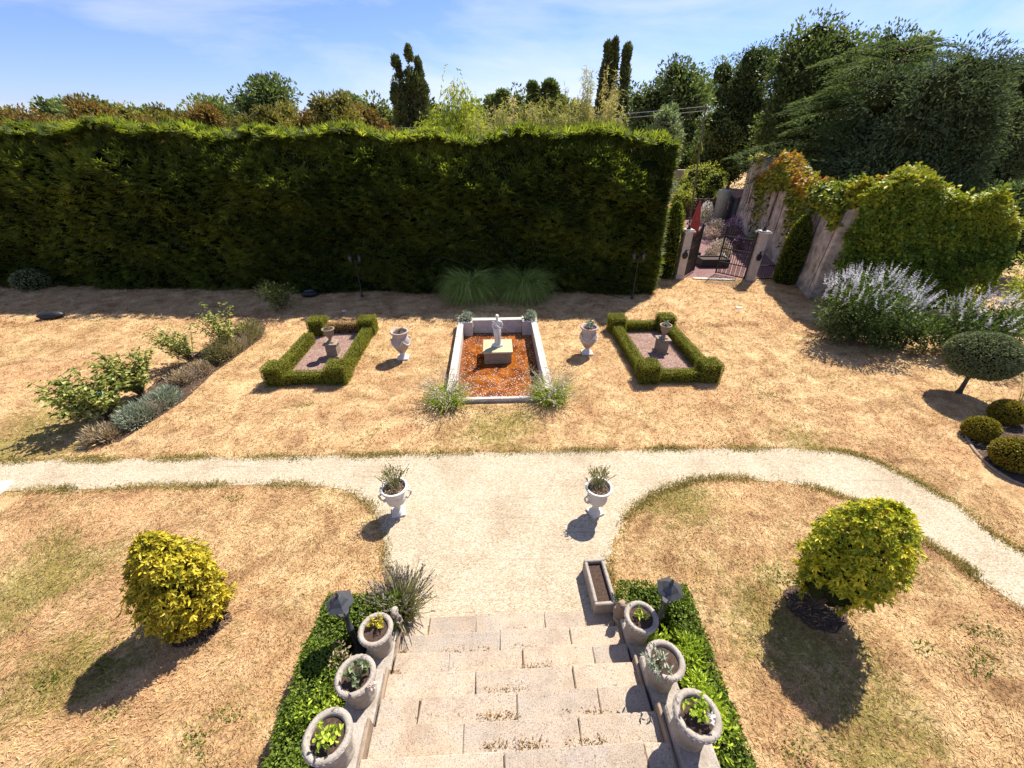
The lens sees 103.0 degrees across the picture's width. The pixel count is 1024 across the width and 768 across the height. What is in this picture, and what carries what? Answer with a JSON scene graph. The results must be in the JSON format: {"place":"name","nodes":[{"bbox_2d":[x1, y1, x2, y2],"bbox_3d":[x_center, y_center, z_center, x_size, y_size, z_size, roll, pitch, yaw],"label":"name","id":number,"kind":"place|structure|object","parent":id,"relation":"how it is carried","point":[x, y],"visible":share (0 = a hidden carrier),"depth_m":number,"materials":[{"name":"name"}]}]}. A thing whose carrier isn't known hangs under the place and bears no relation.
{"place":"outdoors","nodes":[
{"label":"outdoors","id":0,"kind":"place"},
{"bbox_2d":[0,144,1023,767],"bbox_3d":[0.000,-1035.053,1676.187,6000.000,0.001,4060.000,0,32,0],"label":"ground","id":1,"kind":"structure","parent":0,"point":[1008,490],"depth_m":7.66,"materials":[{"name":"plant"}]},
{"bbox_2d":[8,268,52,290],"bbox_3d":[-21.316,-4.623,18.034,1.409,0.955,1.418,0,32,0],"label":"box ball","id":2,"kind":"object","parent":1,"relation":"on","point":[29,279],"visible":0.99,"depth_m":17.75,"materials":[{"name":"green plant"}]},
{"bbox_2d":[29,93,70,119],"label":"woodland tree","id":3,"kind":"object","parent":1,"relation":"on","point":[48,106],"visible":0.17,"depth_m":56.15,"materials":[{"name":"green plant"}]},
{"bbox_2d":[59,93,126,133],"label":"browned tree","id":4,"kind":"object","parent":1,"relation":"on","point":[80,106],"visible":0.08,"depth_m":26.59,"materials":[{"name":"brown plant"}]},
{"bbox_2d":[140,101,190,139],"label":"browned tree","id":5,"kind":"object","parent":1,"relation":"on","point":[156,112],"visible":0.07,"depth_m":28.09,"materials":[{"name":"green plant"}]},
{"bbox_2d":[113,530,237,643],"bbox_3d":[-4.568,2.650,5.463,1.207,1.812,1.172,0,32,0],"label":"golden bush","id":6,"kind":"object","parent":1,"relation":"on","point":[169,591],"visible":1,"depth_m":5.22,"materials":[{"name":"yellow plant"}]},
{"bbox_2d":[88,320,268,446],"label":"border soil","id":7,"kind":"structure","parent":1,"relation":"on","point":[186,391],"depth_m":11.28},
{"bbox_2d":[25,364,130,422],"bbox_3d":[-10.028,0.307,9.600,1.681,1.358,1.649,0,32,0],"label":"hydrangea shrub","id":8,"kind":"object","parent":7,"relation":"on","point":[85,400],"visible":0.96,"depth_m":9.37,"materials":[{"name":"green plant"}]},
{"bbox_2d":[76,420,124,448],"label":"dry clump","id":9,"kind":"object","parent":7,"relation":"on","point":[105,433],"visible":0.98,"depth_m":9.16,"materials":[{"name":"grey plant"}]},
{"bbox_2d":[80,345,156,396],"bbox_3d":[-9.768,-0.200,10.465,1.447,1.303,1.396,-21,37,-30],"label":"hydrangea shrub","id":10,"kind":"object","parent":7,"relation":"on","point":[138,379],"visible":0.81,"depth_m":10.30,"materials":[{"name":"green plant"}]},
{"bbox_2d":[107,383,183,431],"bbox_3d":[-9.022,0.588,10.127,0.855,0.812,1.862,4,32,6],"label":"lavender cushion","id":11,"kind":"object","parent":7,"relation":"on","point":[156,401],"visible":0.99,"depth_m":9.92,"materials":[{"name":"plant"}]},
{"bbox_2d":[136,322,195,361],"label":"hydrangea shrub","id":12,"kind":"object","parent":7,"relation":"on","point":[184,349],"visible":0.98,"depth_m":11.78,"materials":[{"name":"green plant"}]},
{"bbox_2d":[162,359,214,386],"bbox_3d":[-9.129,-0.284,11.556,0.836,0.711,1.364,9,33,13],"label":"twiggy cushion","id":13,"kind":"object","parent":7,"relation":"on","point":[193,371],"visible":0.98,"depth_m":11.43,"materials":[{"name":"brown plant"}]},
{"bbox_2d":[191,301,242,338],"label":"hydrangea shrub","id":14,"kind":"object","parent":7,"relation":"on","point":[219,328],"visible":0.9,"depth_m":12.65,"materials":[{"name":"green plant"}]},
{"bbox_2d":[201,316,266,365],"bbox_3d":[-8.924,-1.340,13.111,1.037,1.175,2.756,1,32,2],"label":"olive cushion","id":15,"kind":"object","parent":7,"relation":"on","point":[222,350],"visible":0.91,"depth_m":12.76,"materials":[{"name":"green plant"}]},
{"bbox_2d":[164,600,231,647],"bbox_3d":[-4.488,3.401,5.871,0.904,0.001,0.738,0,32,0],"label":"soil patch","id":16,"kind":"object","parent":1,"relation":"on","point":[208,629],"visible":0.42,"depth_m":5.74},
{"bbox_2d":[179,99,227,136],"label":"browned tree","id":17,"kind":"object","parent":1,"relation":"on","point":[207,113],"visible":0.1,"depth_m":26.36,"materials":[{"name":"brown plant"}]},
{"bbox_2d":[179,92,242,122],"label":"woodland tree","id":18,"kind":"object","parent":1,"relation":"on","point":[223,107],"visible":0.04,"depth_m":51.61,"materials":[{"name":"green plant"}]},
{"bbox_2d":[230,102,290,129],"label":"browned tree","id":19,"kind":"object","parent":1,"relation":"on","point":[269,114],"visible":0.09,"depth_m":25.27,"materials":[{"name":"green plant"}]},
{"bbox_2d":[223,70,303,120],"bbox_3d":[-19.738,-20.174,34.378,6.192,10.378,5.608,-15,35,-22],"label":"oak tree","id":20,"kind":"object","parent":1,"relation":"on","point":[262,88],"visible":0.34,"depth_m":31.70,"materials":[{"name":"green plant"}]},
{"bbox_2d":[253,279,298,311],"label":"dark shrub","id":21,"kind":"object","parent":1,"relation":"on","point":[277,292],"visible":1,"depth_m":15.65,"materials":[{"name":"green plant"}]},
{"bbox_2d":[259,314,378,387],"bbox_3d":[-5.763,-1.174,12.706,2.333,0.655,3.880,-1,32,-2],"label":"box parterre","id":22,"kind":"object","parent":1,"relation":"on","point":[281,372],"visible":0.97,"depth_m":11.98,"materials":[{"name":"green plant"}]},
{"bbox_2d":[292,332,358,371],"bbox_3d":[-5.762,-0.936,12.851,1.800,0.001,3.350,-1,32,-2],"label":"gravel bed","id":23,"kind":"object","parent":1,"relation":"on","point":[314,357],"visible":0.33,"depth_m":12.96,"materials":[{"name":"gravel"}]},
{"bbox_2d":[260,588,405,767],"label":"hedge","id":24,"kind":"object","parent":1,"relation":"on","point":[319,647],"visible":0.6,"depth_m":4.92,"materials":[{"name":"green plant"}]},
{"bbox_2d":[306,89,366,127],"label":"browned tree","id":25,"kind":"object","parent":1,"relation":"on","point":[326,109],"visible":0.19,"depth_m":26.19,"materials":[{"name":"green plant"}]},
{"bbox_2d":[0,110,682,295],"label":"conifer hedge","id":26,"kind":"object","parent":1,"relation":"on","point":[584,207],"visible":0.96,"depth_m":16.14,"materials":[{"name":"green plant"}]},
{"bbox_2d":[333,648,366,707],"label":"bed soil","id":27,"kind":"structure","parent":1,"relation":"on","point":[365,650],"depth_m":5.05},
{"bbox_2d":[325,590,364,655],"bbox_3d":[-2.096,3.047,5.204,0.340,1.330,0.294,-3,32,-5],"label":"garden lamp","id":28,"kind":"object","parent":27,"relation":"on","point":[338,603],"visible":0.97,"depth_m":4.98,"materials":[{"name":"grey metal"}]},
{"bbox_2d":[315,628,403,767],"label":"parapet wall","id":29,"kind":"structure","parent":1,"relation":"on","point":[364,721],"depth_m":4.45,"materials":[{"name":"stone"}]},
{"bbox_2d":[301,706,354,767],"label":"stone pot","id":30,"kind":"object","parent":29,"relation":"on","point":[340,754],"visible":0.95,"depth_m":3.64,"materials":[{"name":"stone"}]},
{"bbox_2d":[312,719,343,752],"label":"strawberry plant","id":31,"kind":"object","parent":30,"relation":"in","point":[326,737],"visible":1,"depth_m":3.57,"materials":[{"name":"green plant"}]},
{"bbox_2d":[334,654,376,709],"bbox_3d":[-1.676,3.287,4.462,0.431,0.445,0.431,-18,36,-26],"label":"stone pot","id":32,"kind":"object","parent":29,"relation":"on","point":[361,696],"visible":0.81,"depth_m":4.35,"materials":[{"name":"stone"}]},
{"bbox_2d":[357,612,392,658],"bbox_3d":[-1.706,3.233,5.193,0.431,0.445,0.431,-11,33,-17],"label":"stone pot","id":33,"kind":"object","parent":29,"relation":"on","point":[376,642],"visible":0.98,"depth_m":5.08,"materials":[{"name":"stone"}]},
{"bbox_2d":[354,90,393,127],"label":"woodland tree","id":34,"kind":"object","parent":1,"relation":"on","point":[385,111],"visible":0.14,"depth_m":52.92,"materials":[{"name":"green plant"}]},
{"bbox_2d":[390,327,410,360],"bbox_3d":[-3.377,-1.201,12.425,0.590,0.920,0.591,-1,32,-2],"label":"garland urn","id":35,"kind":"object","parent":1,"relation":"on","point":[400,341],"visible":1,"depth_m":12.22,"materials":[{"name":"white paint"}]},
{"bbox_2d":[388,53,414,129],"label":"poplar tree","id":36,"kind":"object","parent":1,"relation":"on","point":[402,116],"visible":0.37,"depth_m":37.24,"materials":[{"name":"green plant"}]},
{"bbox_2d":[402,42,428,150],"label":"poplar tree","id":37,"kind":"object","parent":1,"relation":"on","point":[412,79],"visible":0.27,"depth_m":37.21,"materials":[{"name":"green plant"}]},
{"bbox_2d":[408,54,433,125],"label":"poplar tree","id":38,"kind":"object","parent":1,"relation":"on","point":[423,98],"visible":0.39,"depth_m":37.94,"materials":[{"name":"green plant"}]},
{"bbox_2d":[401,361,484,414],"bbox_3d":[-1.757,0.117,10.362,1.922,0.879,2.144,-15,35,-22],"label":"gaura plant","id":39,"kind":"object","parent":1,"relation":"on","point":[442,397],"visible":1,"depth_m":10.35,"materials":[{"name":"green plant"}]},
{"bbox_2d":[415,64,495,148],"bbox_3d":[-1.916,-10.033,19.718,4.290,8.627,4.775,22,38,31],"label":"willow tree","id":40,"kind":"object","parent":1,"relation":"on","point":[460,110],"visible":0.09,"depth_m":17.95,"materials":[{"name":"green plant"}]},
{"bbox_2d":[430,263,508,310],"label":"pampas grass","id":41,"kind":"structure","parent":1,"relation":"on","point":[473,287],"depth_m":16.32,"materials":[{"name":"plant"}]},
{"bbox_2d":[482,87,512,126],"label":"round tree","id":42,"kind":"object","parent":1,"relation":"on","point":[492,100],"visible":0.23,"depth_m":40.60,"materials":[{"name":"green plant"}]},
{"bbox_2d":[446,316,551,402],"bbox_3d":[-0.418,-0.763,12.724,2.790,0.860,4.930,-1,32,-2],"label":"pool basin","id":43,"kind":"object","parent":1,"relation":"on","point":[484,325],"visible":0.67,"depth_m":13.21,"materials":[{"name":"stone"}]},
{"bbox_2d":[483,339,512,363],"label":"statue plinth","id":44,"kind":"structure","parent":43,"relation":"in","point":[499,355],"depth_m":12.61,"materials":[{"name":"beige stone"}]},
{"bbox_2d":[458,332,539,396],"bbox_3d":[-0.414,-0.644,12.703,2.450,0.001,4.650,-1,32,-2],"label":"flower bed","id":45,"kind":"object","parent":43,"relation":"in","point":[521,340],"depth_m":12.43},
{"bbox_2d":[0,442,1023,618],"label":"edge grass","id":46,"kind":"structure","parent":1,"relation":"on","point":[587,449],"depth_m":8.12,"materials":[{"name":"plant"}]},
{"bbox_2d":[0,448,1023,626],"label":"gravel drive","id":47,"kind":"structure","parent":1,"relation":"on","point":[500,533],"depth_m":7.86,"materials":[{"name":"gravel"}]},
{"bbox_2d":[378,477,411,518],"bbox_3d":[-2.091,2.091,7.365,0.488,0.670,0.488,15,35,22],"label":"campana urn","id":48,"kind":"object","parent":47,"relation":"on","point":[395,500],"visible":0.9,"depth_m":7.22,"materials":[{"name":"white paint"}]},
{"bbox_2d":[356,557,437,634],"bbox_3d":[-1.659,3.059,5.790,1.209,0.702,1.218,0,32,0],"label":"lavender bush","id":49,"kind":"object","parent":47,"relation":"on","point":[410,606],"visible":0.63,"depth_m":5.80,"materials":[{"name":"plant"}]},
{"bbox_2d":[584,477,612,518],"bbox_3d":[1.534,2.091,7.365,0.488,0.670,0.488,13,34,20],"label":"campana urn","id":50,"kind":"object","parent":47,"relation":"on","point":[596,502],"visible":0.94,"depth_m":7.21,"materials":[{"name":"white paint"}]},
{"bbox_2d":[582,558,616,614],"bbox_3d":[1.315,3.058,6.189,0.320,0.270,0.740,-2,32,-4],"label":"stone trough","id":51,"kind":"object","parent":47,"relation":"on","point":[602,598],"visible":0.94,"depth_m":6.09,"materials":[{"name":"stone"}]},
{"bbox_2d":[359,610,675,767],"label":"stone steps","id":52,"kind":"structure","parent":1,"relation":"on","point":[434,701],"depth_m":4.55,"materials":[{"name":"stone"}]},
{"bbox_2d":[391,624,611,751],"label":"joint weeds","id":53,"kind":"object","parent":52,"relation":"on","point":[528,745],"visible":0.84,"depth_m":4.41,"materials":[{"name":"brown plant"}]},
{"bbox_2d":[21,384,1014,767],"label":"lawn weeds","id":54,"kind":"object","parent":1,"relation":"on","point":[753,578],"visible":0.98,"depth_m":5.36,"materials":[{"name":"green plant"}]},
{"bbox_2d":[488,263,560,309],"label":"pampas grass","id":55,"kind":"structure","parent":1,"relation":"on","point":[522,288],"depth_m":16.46,"materials":[{"name":"plant"}]},
{"bbox_2d":[519,79,546,125],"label":"round tree","id":56,"kind":"object","parent":1,"relation":"on","point":[533,88],"visible":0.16,"depth_m":40.28,"materials":[{"name":"green plant"}]},
{"bbox_2d":[520,91,571,147],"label":"bamboo clump","id":57,"kind":"object","parent":1,"relation":"on","point":[532,112],"visible":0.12,"depth_m":16.96,"materials":[{"name":"plant"}]},
{"bbox_2d":[513,358,583,413],"bbox_3d":[0.955,0.028,10.474,1.979,0.911,2.197,0,32,0],"label":"gaura plant","id":58,"kind":"object","parent":1,"relation":"on","point":[556,395],"visible":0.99,"depth_m":10.48,"materials":[{"name":"green plant"}]},
{"bbox_2d":[541,77,569,144],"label":"round tree","id":59,"kind":"object","parent":1,"relation":"on","point":[550,86],"visible":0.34,"depth_m":40.15,"materials":[{"name":"green plant"}]},
{"bbox_2d":[579,323,598,355],"bbox_3d":[2.372,-1.369,12.694,0.590,0.920,0.591,-1,32,-2],"label":"garland urn","id":60,"kind":"object","parent":1,"relation":"on","point":[588,337],"visible":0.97,"depth_m":12.48,"materials":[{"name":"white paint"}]},
{"bbox_2d":[561,62,624,125],"bbox_3d":[3.447,-9.733,19.082,2.884,8.383,2.696,0,32,0],"label":"bamboo clump","id":61,"kind":"object","parent":1,"relation":"on","point":[588,106],"visible":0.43,"depth_m":17.10,"materials":[{"name":"plant"}]},
{"bbox_2d":[592,38,612,121],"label":"poplar tree","id":62,"kind":"object","parent":1,"relation":"on","point":[607,47],"visible":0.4,"depth_m":36.65,"materials":[{"name":"green plant"}]},
{"bbox_2d":[604,35,620,118],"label":"poplar tree","id":63,"kind":"object","parent":1,"relation":"on","point":[615,57],"visible":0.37,"depth_m":36.17,"materials":[{"name":"green plant"}]},
{"bbox_2d":[613,40,633,128],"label":"cypress tree","id":64,"kind":"object","parent":1,"relation":"on","point":[625,68],"visible":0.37,"depth_m":36.63,"materials":[{"name":"green plant"}]},
{"bbox_2d":[627,331,693,369],"bbox_3d":[4.588,-1.022,12.989,1.840,0.001,3.450,-1,32,-2],"label":"gravel bed","id":65,"kind":"object","parent":1,"relation":"on","point":[644,342],"depth_m":13.02,"materials":[{"name":"gravel"}]},
{"bbox_2d":[606,311,724,385],"bbox_3d":[4.587,-1.260,12.843,2.367,0.655,3.973,-1,32,-2],"label":"box parterre","id":66,"kind":"object","parent":1,"relation":"on","point":[705,369],"visible":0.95,"depth_m":12.10,"materials":[{"name":"green plant"}]},
{"bbox_2d":[615,599,719,767],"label":"parapet wall","id":67,"kind":"structure","parent":1,"relation":"on","point":[661,704],"depth_m":4.20,"materials":[{"name":"stone"}]},
{"bbox_2d":[624,600,658,645],"bbox_3d":[1.656,3.152,5.323,0.431,0.445,0.431,7,33,11],"label":"stone pot","id":68,"kind":"object","parent":67,"relation":"on","point":[637,632],"visible":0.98,"depth_m":5.22,"materials":[{"name":"stone"}]},
{"bbox_2d":[644,639,685,692],"bbox_3d":[1.685,3.206,4.592,0.431,0.445,0.431,1,32,1],"label":"stone pot","id":69,"kind":"object","parent":67,"relation":"on","point":[674,655],"visible":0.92,"depth_m":4.51,"materials":[{"name":"stone"}]},
{"bbox_2d":[670,688,722,752],"bbox_3d":[1.714,3.228,3.876,0.431,0.445,0.431,-5,32,-8],"label":"stone pot","id":70,"kind":"object","parent":67,"relation":"on","point":[690,734],"visible":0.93,"depth_m":3.76,"materials":[{"name":"stone"}]},
{"bbox_2d":[682,691,709,722],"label":"begonia plant","id":71,"kind":"object","parent":70,"relation":"in","point":[698,709],"visible":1,"depth_m":3.74,"materials":[{"name":"green plant"}]},
{"bbox_2d":[649,101,687,213],"bbox_3d":[8.410,-12.266,24.226,3.142,7.662,3.159,19,37,28],"label":"tree","id":72,"kind":"object","parent":1,"relation":"on","point":[666,116],"visible":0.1,"depth_m":22.16,"materials":[{"name":"green plant"}]},
{"bbox_2d":[620,52,718,170],"bbox_3d":[13.902,-22.956,37.431,8.517,11.881,8.198,0,32,0],"label":"broadleaf tree","id":73,"kind":"object","parent":1,"relation":"on","point":[684,86],"visible":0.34,"depth_m":34.73,"materials":[{"name":"green plant"}]},
{"bbox_2d":[658,200,685,278],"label":"column conifer","id":74,"kind":"object","parent":1,"relation":"on","point":[672,246],"depth_m":18.48,"materials":[{"name":"green plant"}]},
{"bbox_2d":[674,220,695,278],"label":"gate pillar","id":75,"kind":"structure","parent":1,"relation":"on","point":[687,237],"depth_m":18.67,"materials":[{"name":"stone"}]},
{"bbox_2d":[614,579,758,767],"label":"box hedge","id":76,"kind":"object","parent":1,"relation":"on","point":[680,614],"visible":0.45,"depth_m":5.28,"materials":[{"name":"green plant"}]},
{"bbox_2d":[669,161,729,209],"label":"shrub","id":77,"kind":"object","parent":1,"relation":"on","point":[709,181],"visible":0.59,"depth_m":33.37,"materials":[{"name":"green plant"}]},
{"bbox_2d":[690,127,760,188],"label":"understorey tree","id":78,"kind":"object","parent":1,"relation":"on","point":[735,173],"visible":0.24,"depth_m":46.07,"materials":[{"name":"green plant"}]},
{"bbox_2d":[692,38,784,190],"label":"holm oak","id":79,"kind":"object","parent":1,"relation":"on","point":[740,98],"visible":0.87,"depth_m":41.95,"materials":[{"name":"green plant"}]},
{"bbox_2d":[743,221,771,281],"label":"gate pillar","id":80,"kind":"structure","parent":1,"relation":"on","point":[758,252],"depth_m":18.41,"materials":[{"name":"stone"}]},
{"bbox_2d":[715,225,758,278],"bbox_3d":[10.483,-6.191,19.031,0.061,2.319,1.410,-25,40,-35],"label":"gate leaf","id":81,"kind":"object","parent":80,"relation":"attached to","point":[739,251],"visible":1,"depth_m":19.08,"materials":[{"name":"black metal"}]},
{"bbox_2d":[772,213,813,284],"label":"column conifer","id":82,"kind":"object","parent":1,"relation":"on","point":[793,252],"depth_m":17.96,"materials":[{"name":"green plant"}]},
{"bbox_2d":[742,4,882,159],"bbox_3d":[23.187,-21.357,32.971,8.389,13.872,9.097,0,32,0],"label":"broadleaf tree","id":83,"kind":"object","parent":1,"relation":"on","point":[787,84],"visible":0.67,"depth_m":30.19,"materials":[{"name":"green plant"}]},
{"bbox_2d":[783,585,847,633],"bbox_3d":[4.494,3.303,6.028,0.853,0.001,0.745,0,32,0],"label":"soil patch","id":84,"kind":"object","parent":1,"relation":"on","point":[833,623],"visible":0.68,"depth_m":5.95,"materials":[{"name":"soil"}]},
{"bbox_2d":[791,495,929,617],"bbox_3d":[4.607,2.394,5.525,1.242,2.180,1.260,-24,39,-33],"label":"golden bush","id":85,"kind":"object","parent":1,"relation":"on","point":[840,568],"visible":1,"depth_m":5.16,"materials":[{"name":"yellow plant"}]},
{"bbox_2d":[723,35,1004,214],"bbox_3d":[22.142,-14.673,25.379,16.572,10.522,14.442,0,32,0],"label":"cedar tree","id":86,"kind":"object","parent":1,"relation":"on","point":[866,63],"visible":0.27,"depth_m":23.78,"materials":[{"name":"green plant"}]},
{"bbox_2d":[734,154,996,300],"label":"ruined wall","id":87,"kind":"structure","parent":1,"relation":"on","point":[821,238],"depth_m":17.82,"materials":[{"name":"stone"}]},
{"bbox_2d":[739,148,1023,309],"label":"wall creeper","id":88,"kind":"object","parent":87,"relation":"attached to","point":[945,244],"depth_m":15.05,"materials":[{"name":"green plant"}]},
{"bbox_2d":[812,261,946,351],"bbox_3d":[11.619,-2.606,13.205,3.043,2.683,3.366,23,39,32],"label":"chaste tree","id":89,"kind":"object","parent":1,"relation":"on","point":[856,312],"visible":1,"depth_m":12.74,"materials":[{"name":"green plant"}]},
{"bbox_2d":[819,16,942,176],"bbox_3d":[29.123,-22.173,34.404,7.810,13.745,8.994,-28,41,-37],"label":"broadleaf tree","id":90,"kind":"object","parent":1,"relation":"on","point":[888,36],"visible":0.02,"depth_m":30.54,"materials":[{"name":"green plant"}]},
{"bbox_2d":[867,308,959,351],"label":"evergreen","id":91,"kind":"object","parent":1,"relation":"on","point":[913,334],"visible":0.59,"depth_m":12.67,"materials":[{"name":"green plant"}]},
{"bbox_2d":[809,28,1023,193],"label":"yew tree","id":92,"kind":"object","parent":1,"relation":"on","point":[949,121],"visible":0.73,"depth_m":19.52,"materials":[{"name":"green plant"}]},
{"bbox_2d":[927,282,1023,345],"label":"chaste tree","id":93,"kind":"object","parent":1,"relation":"on","point":[1000,321],"visible":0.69,"depth_m":12.22,"materials":[{"name":"green plant"}]},
{"bbox_2d":[941,330,1023,393],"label":"topiary tree","id":94,"kind":"object","parent":1,"relation":"on","point":[987,355],"visible":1,"depth_m":10.06,"materials":[{"name":"green plant"}]},
{"bbox_2d":[952,48,1023,195],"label":"yew tree","id":95,"kind":"object","parent":1,"relation":"on","point":[1012,165],"visible":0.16,"depth_m":22.50,"materials":[{"name":"green plant"}]},
{"bbox_2d":[960,400,1023,483],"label":"bed soil","id":96,"kind":"structure","parent":1,"relation":"on","point":[1012,475],"depth_m":9.10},
{"bbox_2d":[960,415,1003,442],"bbox_3d":[10.696,0.998,9.275,0.685,0.593,0.701,0,32,0],"label":"box ball","id":97,"kind":"object","parent":96,"relation":"on","point":[981,428],"visible":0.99,"depth_m":9.14,"materials":[{"name":"green plant"}]},
{"bbox_2d":[985,398,1023,425],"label":"box ball","id":98,"kind":"object","parent":96,"relation":"on","point":[1010,412],"visible":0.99,"depth_m":9.67,"materials":[{"name":"green plant"}]},
{"bbox_2d":[986,436,1023,474],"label":"box ball","id":99,"kind":"object","parent":96,"relation":"on","point":[1006,452],"visible":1,"depth_m":8.37,"materials":[{"name":"green plant"}]},
{"bbox_2d":[968,177,1023,276],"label":"understorey tree","id":100,"kind":"object","parent":1,"relation":"on","point":[1017,187],"visible":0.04,"depth_m":18.13,"materials":[{"name":"green plant"}]},
{"label":"bed soil","id":101,"kind":"structure","parent":1,"relation":"on","visible":0},
{"bbox_2d":[653,577,682,635],"bbox_3d":[1.977,2.957,5.348,0.340,1.330,0.294,-9,33,-15],"label":"garden lamp","id":102,"kind":"object","parent":101,"relation":"on","point":[669,590],"visible":0.86,"depth_m":5.07,"materials":[{"name":"grey metal"}]},
{"bbox_2d":[664,628,710,689],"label":"lime shrub","id":103,"kind":"object","parent":101,"relation":"on","point":[691,650],"visible":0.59,"depth_m":5.02,"materials":[{"name":"green plant"}]},
{"bbox_2d":[679,665,733,729],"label":"lime shrub","id":104,"kind":"object","parent":101,"relation":"on","point":[686,682],"visible":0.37,"depth_m":4.59,"materials":[{"name":"green plant"}]},
{"bbox_2d":[698,684,741,765],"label":"lime shrub","id":105,"kind":"object","parent":101,"relation":"on","point":[725,727],"visible":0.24,"depth_m":4.33,"materials":[{"name":"green plant"}]},
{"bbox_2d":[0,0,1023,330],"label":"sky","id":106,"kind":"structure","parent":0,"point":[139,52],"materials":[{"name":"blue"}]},
{"bbox_2d":[673,209,774,277],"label":"gravel courtyard","id":107,"kind":"structure","parent":0,"point":[698,271],"depth_m":21.98,"materials":[{"name":"gravel"}]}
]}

